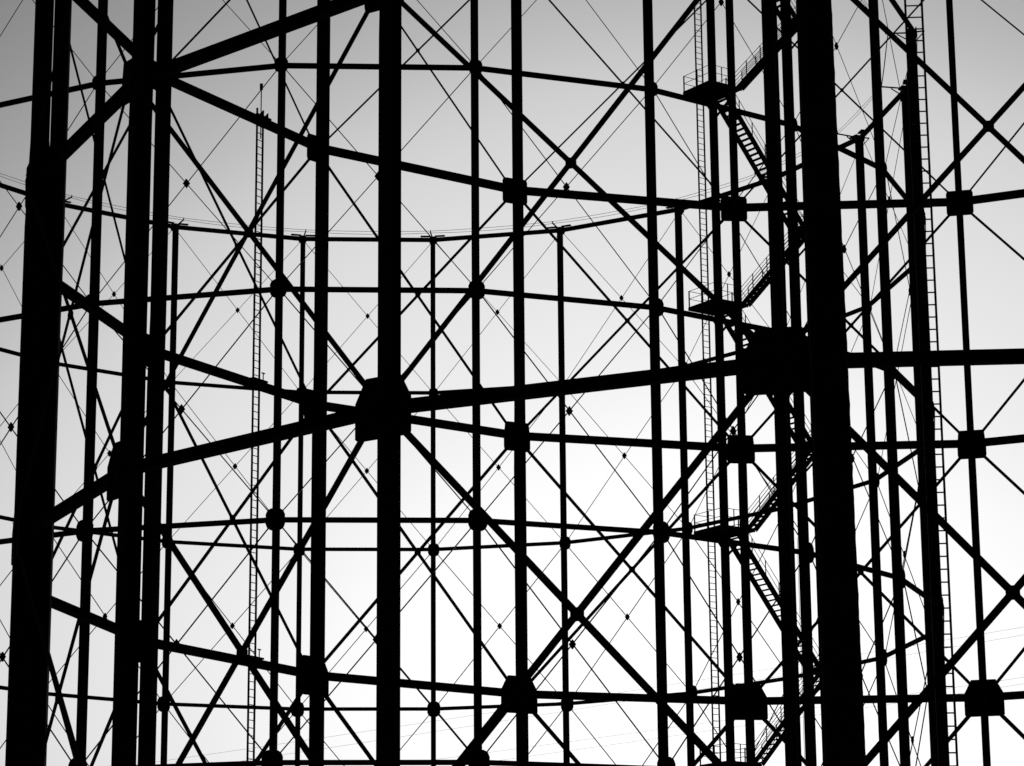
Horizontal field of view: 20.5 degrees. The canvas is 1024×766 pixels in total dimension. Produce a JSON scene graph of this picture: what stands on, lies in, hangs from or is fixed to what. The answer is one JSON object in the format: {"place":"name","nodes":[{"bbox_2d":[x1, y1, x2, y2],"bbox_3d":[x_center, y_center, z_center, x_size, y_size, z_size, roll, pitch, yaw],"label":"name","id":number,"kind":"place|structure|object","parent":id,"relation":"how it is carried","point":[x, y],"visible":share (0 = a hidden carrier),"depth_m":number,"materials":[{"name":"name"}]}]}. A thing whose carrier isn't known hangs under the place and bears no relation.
{"place":"outdoors","nodes":[
{"label":"outdoors","id":0,"kind":"place"},
{"bbox_2d":[0,0,1023,765],"label":"sky","id":1,"kind":"structure","parent":0,"point":[989,51],"materials":[{"name":"white"}]},
{"label":"ground","id":2,"kind":"structure","parent":0,"visible":0},
{"bbox_2d":[0,0,949,765],"bbox_3d":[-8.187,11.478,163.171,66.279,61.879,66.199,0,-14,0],"label":"gasholder frame","id":3,"kind":"object","parent":2,"relation":"on","point":[274,520],"visible":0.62,"depth_m":146.04,"materials":[{"name":"paint"}]},
{"bbox_2d":[694,0,720,759],"bbox_3d":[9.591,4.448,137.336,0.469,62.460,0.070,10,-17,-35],"label":"access ladder","id":4,"kind":"object","parent":3,"relation":"attached to","point":[709,359],"visible":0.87,"depth_m":138.32,"materials":[{"name":"metal"}]},
{"bbox_2d":[5,0,1023,765],"bbox_3d":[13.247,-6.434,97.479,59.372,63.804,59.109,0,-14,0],"label":"gasholder frame","id":5,"kind":"object","parent":2,"relation":"on","point":[775,358],"visible":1,"depth_m":85.35,"materials":[{"name":"paint"}]},
{"bbox_2d":[246,83,271,765],"bbox_3d":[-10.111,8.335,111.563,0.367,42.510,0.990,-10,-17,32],"label":"access ladder","id":6,"kind":"object","parent":5,"relation":"attached to","point":[257,448],"visible":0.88,"depth_m":112.92,"materials":[{"name":"metal"}]},
{"bbox_2d":[904,0,958,765],"bbox_3d":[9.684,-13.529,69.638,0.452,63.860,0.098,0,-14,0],"label":"access ladder","id":7,"kind":"object","parent":5,"relation":"attached to","point":[939,404],"visible":1,"depth_m":66.08,"materials":[{"name":"metal"}]},
{"bbox_2d":[683,0,824,765],"bbox_3d":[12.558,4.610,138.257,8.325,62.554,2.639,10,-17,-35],"label":"stair tower","id":8,"kind":"structure","parent":2,"relation":"on","point":[711,89],"depth_m":139.09,"materials":[{"name":"metal"}]},
{"bbox_2d":[797,0,865,765],"bbox_3d":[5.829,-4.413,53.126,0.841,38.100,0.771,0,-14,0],"label":"steel post","id":9,"kind":"object","parent":2,"relation":"on","point":[843,708],"visible":1,"depth_m":51.65,"materials":[{"name":"black metal"}]},
{"bbox_3d":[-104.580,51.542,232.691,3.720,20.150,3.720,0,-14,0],"label":"lattice mast","id":10,"kind":"object","parent":2,"relation":"on","visible":0},
{"bbox_2d":[244,635,1020,760],"bbox_3d":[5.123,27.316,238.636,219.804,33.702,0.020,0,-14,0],"label":"overhead wire","id":11,"kind":"object","parent":10,"relation":"attached to","point":[612,703],"visible":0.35,"depth_m":238.59,"materials":[{"name":"black metal"}]},
{"bbox_2d":[442,677,1022,758],"bbox_3d":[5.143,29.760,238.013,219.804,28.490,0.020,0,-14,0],"label":"overhead wire","id":12,"kind":"object","parent":10,"relation":"attached to","point":[673,727],"visible":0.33,"depth_m":238.05,"materials":[{"name":"black metal"}]},
{"bbox_2d":[505,684,1019,759],"bbox_3d":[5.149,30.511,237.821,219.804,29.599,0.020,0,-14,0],"label":"overhead wire","id":13,"kind":"object","parent":10,"relation":"attached to","point":[696,732],"visible":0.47,"depth_m":237.94,"materials":[{"name":"black metal"}]},
{"bbox_3d":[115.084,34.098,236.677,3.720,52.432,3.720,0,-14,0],"label":"lattice mast","id":14,"kind":"object","parent":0,"visible":0},
{"bbox_2d":[137,627,1020,764],"bbox_3d":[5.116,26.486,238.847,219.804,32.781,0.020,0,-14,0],"label":"overhead wire","id":15,"kind":"object","parent":14,"relation":"hanging from","point":[620,692],"visible":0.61,"depth_m":238.98,"materials":[{"name":"black metal"}]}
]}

